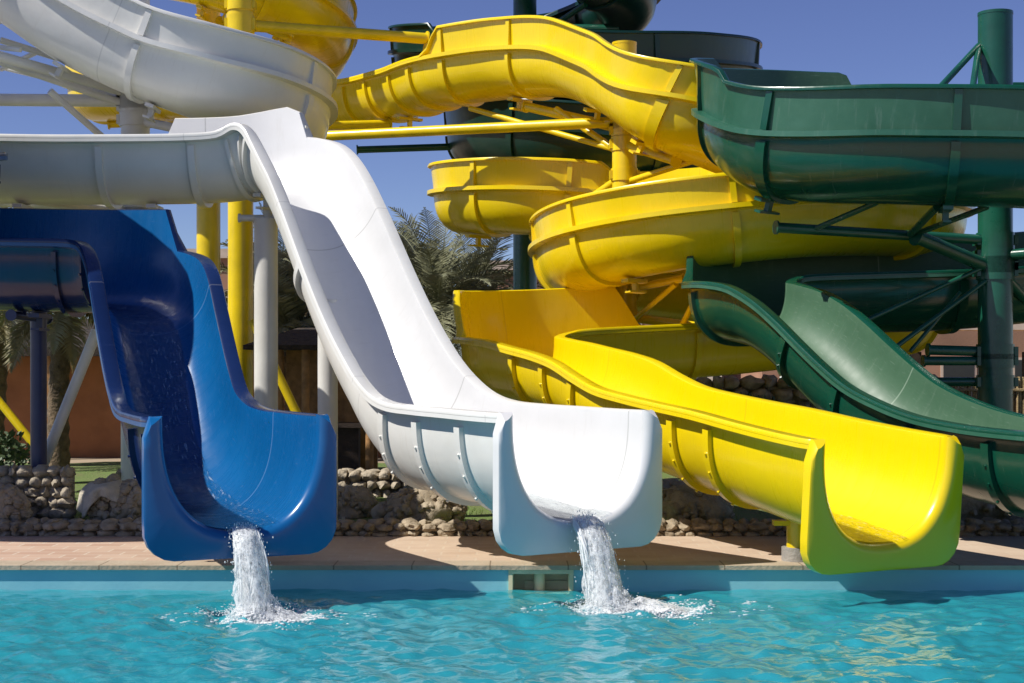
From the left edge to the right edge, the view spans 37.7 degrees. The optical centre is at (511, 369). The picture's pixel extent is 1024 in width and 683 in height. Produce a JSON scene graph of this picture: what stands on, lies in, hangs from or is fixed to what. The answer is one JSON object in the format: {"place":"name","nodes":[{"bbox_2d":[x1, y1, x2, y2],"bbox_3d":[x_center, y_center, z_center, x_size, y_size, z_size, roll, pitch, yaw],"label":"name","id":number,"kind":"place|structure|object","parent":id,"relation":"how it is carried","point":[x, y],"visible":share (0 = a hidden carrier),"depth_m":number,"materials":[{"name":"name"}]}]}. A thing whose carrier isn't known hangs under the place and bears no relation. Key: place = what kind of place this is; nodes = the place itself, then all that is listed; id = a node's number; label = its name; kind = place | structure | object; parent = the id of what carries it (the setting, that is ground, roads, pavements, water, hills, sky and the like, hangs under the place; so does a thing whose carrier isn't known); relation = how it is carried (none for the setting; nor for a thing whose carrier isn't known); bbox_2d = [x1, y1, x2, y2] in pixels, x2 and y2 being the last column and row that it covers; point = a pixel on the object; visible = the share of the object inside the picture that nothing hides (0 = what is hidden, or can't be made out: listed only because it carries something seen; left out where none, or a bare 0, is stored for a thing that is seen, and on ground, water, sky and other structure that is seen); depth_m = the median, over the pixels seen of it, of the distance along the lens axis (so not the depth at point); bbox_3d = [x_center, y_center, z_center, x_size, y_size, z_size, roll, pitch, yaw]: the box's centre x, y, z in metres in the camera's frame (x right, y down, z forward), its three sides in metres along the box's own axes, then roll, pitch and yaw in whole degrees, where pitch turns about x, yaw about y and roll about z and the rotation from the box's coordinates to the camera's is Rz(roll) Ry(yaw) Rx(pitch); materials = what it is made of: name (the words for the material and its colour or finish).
{"place":"outdoors","nodes":[
{"label":"outdoors","id":0,"kind":"place"},
{"bbox_2d":[187,249,307,318],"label":"hotel block","id":1,"kind":"structure","parent":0,"point":[224,260],"depth_m":45.00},
{"bbox_2d":[4,376,721,462],"bbox_3d":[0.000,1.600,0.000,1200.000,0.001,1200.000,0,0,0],"label":"ground","id":2,"kind":"structure","parent":0,"point":[88,460],"depth_m":26.52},
{"bbox_2d":[107,7,223,273],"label":"support column","id":3,"kind":"structure","parent":2,"relation":"on","point":[208,232],"depth_m":25.28,"materials":[{"name":"yellow metal"}]},
{"bbox_2d":[4,319,381,457],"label":"terracotta building","id":4,"kind":"structure","parent":2,"relation":"on","point":[95,426],"depth_m":27.40,"materials":[{"name":"orange paint"}]},
{"bbox_2d":[220,202,307,317],"bbox_3d":[-5.905,-1.269,37.196,3.503,5.856,3.383,0,0,36],"label":"palm tree","id":5,"kind":"object","parent":2,"relation":"on","point":[280,247],"visible":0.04,"depth_m":36.82,"materials":[{"name":"green plant"}]},
{"bbox_2d":[220,240,314,410],"bbox_3d":[-4.025,-0.464,27.596,3.570,4.260,3.431,0,0,-18],"label":"palm tree","id":6,"kind":"object","parent":2,"relation":"on","point":[292,309],"visible":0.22,"depth_m":27.01,"materials":[{"name":"green plant"}]},
{"bbox_2d":[392,217,455,331],"bbox_3d":[-2.398,-0.978,35.207,3.232,5.260,3.569,0,0,41],"label":"palm tree","id":7,"kind":"object","parent":2,"relation":"on","point":[401,226],"visible":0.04,"depth_m":34.29,"materials":[{"name":"green plant"}]},
{"bbox_2d":[389,206,512,359],"bbox_3d":[-1.413,-0.968,30.884,3.540,5.251,4.574,0,0,42],"label":"palm tree","id":8,"kind":"object","parent":2,"relation":"on","point":[440,280],"visible":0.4,"depth_m":30.56,"materials":[{"name":"green plant"}]},
{"bbox_2d":[416,233,543,350],"bbox_3d":[-0.862,-0.859,33.605,4.011,5.030,3.771,0,0,31],"label":"palm tree","id":9,"kind":"object","parent":2,"relation":"on","point":[493,242],"visible":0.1,"depth_m":32.99,"materials":[{"name":"green plant"}]},
{"bbox_2d":[356,0,619,289],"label":"support column","id":10,"kind":"structure","parent":2,"relation":"on","point":[524,276],"depth_m":25.40,"materials":[{"name":"metal"}]},
{"bbox_2d":[388,0,762,170],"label":"water slide","id":11,"kind":"object","parent":10,"relation":"on","point":[631,19],"visible":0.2,"depth_m":24.04,"materials":[{"name":"plastic"}]},
{"bbox_2d":[0,536,1023,560],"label":"deck","id":12,"kind":"structure","parent":2,"relation":"on","point":[441,548],"depth_m":12.90,"materials":[{"name":"beige concrete"}]},
{"bbox_2d":[772,520,802,561],"bbox_3d":[2.325,1.377,12.212,0.400,0.347,0.259,0,0,0],"label":"footing","id":13,"kind":"object","parent":12,"relation":"on","point":[790,550],"visible":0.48,"depth_m":12.14,"materials":[{"name":"yellow paint"}]},
{"bbox_2d":[0,517,1023,536],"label":"stone kerb","id":14,"kind":"structure","parent":2,"relation":"on","point":[394,527],"depth_m":14.02,"materials":[{"name":"beige stone"}]},
{"bbox_2d":[695,374,937,408],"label":"rubble wall","id":15,"kind":"structure","parent":2,"relation":"on","point":[769,387],"depth_m":22.03,"materials":[{"name":"stone"}]},
{"bbox_2d":[950,377,1023,413],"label":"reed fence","id":16,"kind":"object","parent":2,"relation":"on","point":[1018,399],"visible":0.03,"depth_m":22.57,"materials":[{"name":"wicker"}]},
{"bbox_2d":[9,462,781,522],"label":"garden ground","id":17,"kind":"structure","parent":0,"point":[86,473],"depth_m":19.78,"materials":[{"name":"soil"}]},
{"bbox_2d":[0,429,29,465],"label":"shrub","id":18,"kind":"object","parent":17,"relation":"on","point":[18,454],"visible":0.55,"depth_m":17.49,"materials":[{"name":"green plant"}]},
{"bbox_2d":[0,483,32,520],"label":"rock mound","id":19,"kind":"object","parent":17,"relation":"on","point":[15,502],"visible":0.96,"depth_m":14.30,"materials":[{"name":"grey stone"}]},
{"bbox_2d":[5,310,52,466],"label":"support column","id":20,"kind":"structure","parent":17,"relation":"on","point":[39,321],"depth_m":14.95,"materials":[{"name":"blue metal"}]},
{"bbox_2d":[0,152,336,560],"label":"water slide","id":21,"kind":"object","parent":20,"relation":"on","point":[191,414],"visible":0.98,"depth_m":13.42,"materials":[{"name":"blue plastic"}]},
{"bbox_2d":[108,304,271,528],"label":"running water","id":22,"kind":"structure","parent":21,"relation":"on","point":[192,515],"depth_m":11.71,"materials":[{"name":"liquid"}]},
{"bbox_2d":[0,463,76,520],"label":"planter wall","id":23,"kind":"structure","parent":17,"relation":"on","point":[48,491],"depth_m":14.68,"materials":[{"name":"stone"}]},
{"bbox_2d":[0,207,89,454],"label":"palm tree","id":24,"kind":"object","parent":17,"relation":"on","point":[3,366],"visible":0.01,"depth_m":22.90,"materials":[{"name":"green plant"}]},
{"bbox_2d":[0,311,94,466],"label":"palm tree","id":25,"kind":"object","parent":17,"relation":"on","point":[63,339],"visible":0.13,"depth_m":19.76,"materials":[{"name":"plant"}]},
{"bbox_2d":[47,329,97,464],"bbox_3d":[-4.639,0.594,15.297,0.938,2.029,0.204,0,0,0],"label":"diagonal strut","id":26,"kind":"object","parent":17,"relation":"on","point":[84,361],"visible":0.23,"depth_m":15.22,"materials":[{"name":"white paint"}]},
{"bbox_2d":[0,0,172,480],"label":"support column","id":27,"kind":"structure","parent":17,"relation":"on","point":[132,117],"depth_m":17.75,"materials":[{"name":"white metal"}]},
{"bbox_2d":[0,396,29,443],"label":"diagonal strut","id":28,"kind":"object","parent":27,"relation":"attached to","point":[12,417],"visible":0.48,"depth_m":18.30,"materials":[{"name":"yellow paint"}]},
{"bbox_2d":[0,0,661,555],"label":"water slide","id":29,"kind":"object","parent":27,"relation":"on","point":[436,414],"visible":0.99,"depth_m":15.23,"materials":[{"name":"white plastic"}]},
{"bbox_2d":[528,493,608,517],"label":"running water","id":30,"kind":"structure","parent":29,"relation":"on","point":[559,509],"depth_m":11.77,"materials":[{"name":"white liquid"}]},
{"bbox_2d":[87,473,120,520],"bbox_3d":[-3.979,1.370,14.754,0.469,0.702,0.534,0,0,0],"label":"boulder","id":31,"kind":"object","parent":17,"relation":"on","point":[99,508],"visible":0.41,"depth_m":14.54,"materials":[{"name":"grey stone"}]},
{"bbox_2d":[76,480,121,517],"bbox_3d":[-3.983,1.263,14.734,0.567,0.374,0.596,0,0,0],"label":"draped cloth","id":32,"kind":"object","parent":31,"relation":"on","point":[90,493],"visible":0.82,"depth_m":14.50,"materials":[{"name":"fabric"}]},
{"bbox_2d":[109,479,141,519],"bbox_3d":[-3.719,1.373,14.757,0.537,0.613,0.602,0,0,0],"label":"boulder","id":33,"kind":"object","parent":17,"relation":"on","point":[128,503],"visible":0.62,"depth_m":14.53,"materials":[{"name":"grey stone"}]},
{"bbox_2d":[238,193,277,409],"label":"support column","id":34,"kind":"structure","parent":17,"relation":"on","point":[265,309],"depth_m":15.79,"materials":[{"name":"white metal"}]},
{"bbox_2d":[116,467,404,497],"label":"planter wall","id":35,"kind":"structure","parent":17,"relation":"on","point":[384,482],"depth_m":17.93,"materials":[{"name":"stone"}]},
{"bbox_2d":[248,319,300,411],"bbox_3d":[-2.610,0.465,18.000,1.117,2.176,0.108,0,0,0],"label":"diagonal strut","id":36,"kind":"object","parent":17,"relation":"on","point":[290,400],"visible":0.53,"depth_m":17.95,"materials":[{"name":"yellow paint"}]},
{"bbox_2d":[243,328,377,469],"bbox_3d":[-2.625,0.505,21.000,1.850,2.190,2.400,0,0,0],"label":"bar hut","id":37,"kind":"object","parent":17,"relation":"on","point":[357,448],"visible":0.19,"depth_m":20.16,"materials":[{"name":"brown wood"}]},
{"bbox_2d":[195,0,429,395],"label":"support column","id":38,"kind":"structure","parent":17,"relation":"on","point":[238,15],"depth_m":21.89,"materials":[{"name":"yellow metal"}]},
{"bbox_2d":[318,299,344,519],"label":"support column","id":39,"kind":"structure","parent":17,"relation":"on","point":[327,391],"depth_m":14.89,"materials":[{"name":"white metal"}]},
{"bbox_2d":[338,485,377,518],"bbox_3d":[-1.732,1.431,15.599,0.700,0.493,0.613,0,0,0],"label":"boulder","id":40,"kind":"object","parent":17,"relation":"on","point":[357,502],"visible":0.67,"depth_m":15.39,"materials":[{"name":"stone"}]},
{"bbox_2d":[371,488,467,522],"bbox_3d":[-0.913,1.437,14.901,0.875,0.538,0.659,0,0,-23],"label":"boulder","id":41,"kind":"object","parent":17,"relation":"on","point":[401,504],"visible":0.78,"depth_m":14.72,"materials":[{"name":"beige stone"}]},
{"bbox_2d":[326,40,694,324],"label":"support column","id":42,"kind":"structure","parent":17,"relation":"on","point":[624,147],"depth_m":19.76,"materials":[{"name":"yellow metal"}]},
{"bbox_2d":[63,0,975,574],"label":"water slide","id":43,"kind":"object","parent":42,"relation":"on","point":[573,332],"visible":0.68,"depth_m":17.36,"materials":[{"name":"yellow plastic"}]},
{"bbox_2d":[832,512,907,541],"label":"running water","id":44,"kind":"structure","parent":43,"relation":"on","point":[859,533],"depth_m":11.58,"materials":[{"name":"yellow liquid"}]},
{"bbox_2d":[403,478,684,488],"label":"planter wall","id":45,"kind":"structure","parent":17,"relation":"on","point":[668,483],"depth_m":17.06,"materials":[{"name":"stone"}]},
{"bbox_2d":[662,483,734,521],"bbox_3d":[1.750,1.425,14.898,0.923,0.587,0.707,0,0,0],"label":"boulder","id":46,"kind":"object","parent":17,"relation":"on","point":[685,500],"visible":0.66,"depth_m":14.65,"materials":[{"name":"stone"}]},
{"bbox_2d":[731,391,774,399],"bbox_3d":[3.339,0.892,21.971,1.657,1.182,1.740,0,0,0],"label":"shrub","id":47,"kind":"object","parent":17,"relation":"on","point":[750,394],"visible":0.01,"depth_m":21.82,"materials":[{"name":"green plant"}]},
{"bbox_2d":[754,8,1023,410],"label":"support column","id":48,"kind":"structure","parent":17,"relation":"on","point":[992,261],"depth_m":16.27,"materials":[{"name":"green metal"}]},
{"bbox_2d":[681,58,1023,517],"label":"water slide","id":49,"kind":"object","parent":48,"relation":"on","point":[812,332],"visible":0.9,"depth_m":14.92,"materials":[{"name":"green plastic"}]},
{"bbox_2d":[961,496,1023,520],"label":"boulder","id":50,"kind":"object","parent":17,"relation":"on","point":[974,508],"visible":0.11,"depth_m":14.68,"materials":[{"name":"stone"}]},
{"bbox_2d":[0,570,1023,682],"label":"swimming pool","id":51,"kind":"structure","parent":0,"point":[305,583],"depth_m":11.92,"materials":[{"name":"liquid"}]},
{"bbox_2d":[0,561,1023,569],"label":"pool coping","id":52,"kind":"object","parent":51,"relation":"on","point":[447,565],"visible":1,"depth_m":11.89,"materials":[{"name":"beige stone"}]},
{"bbox_2d":[508,570,572,597],"bbox_3d":[0.230,1.698,12.032,0.516,0.221,0.256,0,0,0],"label":"pool skimmer","id":53,"kind":"object","parent":51,"relation":"attached to","point":[522,582],"visible":0.96,"depth_m":11.98,"materials":[{"name":"plastic"}]},
{"bbox_2d":[0,589,1023,682],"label":"pool water","id":54,"kind":"structure","parent":0,"point":[602,616],"depth_m":10.09,"materials":[{"name":"teal liquid"}]},
{"bbox_2d":[161,519,375,630],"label":"falling water","id":55,"kind":"structure","parent":54,"relation":"on","point":[252,599],"depth_m":10.70,"materials":[{"name":"white liquid"}]},
{"bbox_2d":[516,510,774,624],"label":"falling water","id":56,"kind":"structure","parent":54,"relation":"on","point":[605,592],"depth_m":11.02,"materials":[{"name":"white liquid"}]},
{"bbox_2d":[0,0,1023,357],"label":"sky","id":57,"kind":"structure","parent":0,"point":[865,41],"materials":[{"name":"blue"}]},
{"bbox_2d":[487,260,648,324],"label":"hotel block","id":58,"kind":"structure","parent":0,"point":[495,267],"depth_m":44.85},
{"bbox_2d":[722,323,1023,396],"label":"hotel block","id":59,"kind":"structure","parent":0,"point":[954,370],"depth_m":41.95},
{"bbox_2d":[941,365,976,396],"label":"window","id":60,"kind":"structure","parent":59,"relation":"in","point":[946,370],"depth_m":41.95,"materials":[{"name":"grey glass"}]},
{"bbox_2d":[1013,357,1021,376],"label":"window","id":61,"kind":"structure","parent":59,"relation":"in","point":[1017,371],"depth_m":41.95,"materials":[{"name":"grey glass"}]},
{"bbox_2d":[910,330,1023,376],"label":"wall","id":62,"kind":"structure","parent":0,"point":[964,338],"depth_m":24.90,"materials":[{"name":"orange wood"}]}
]}

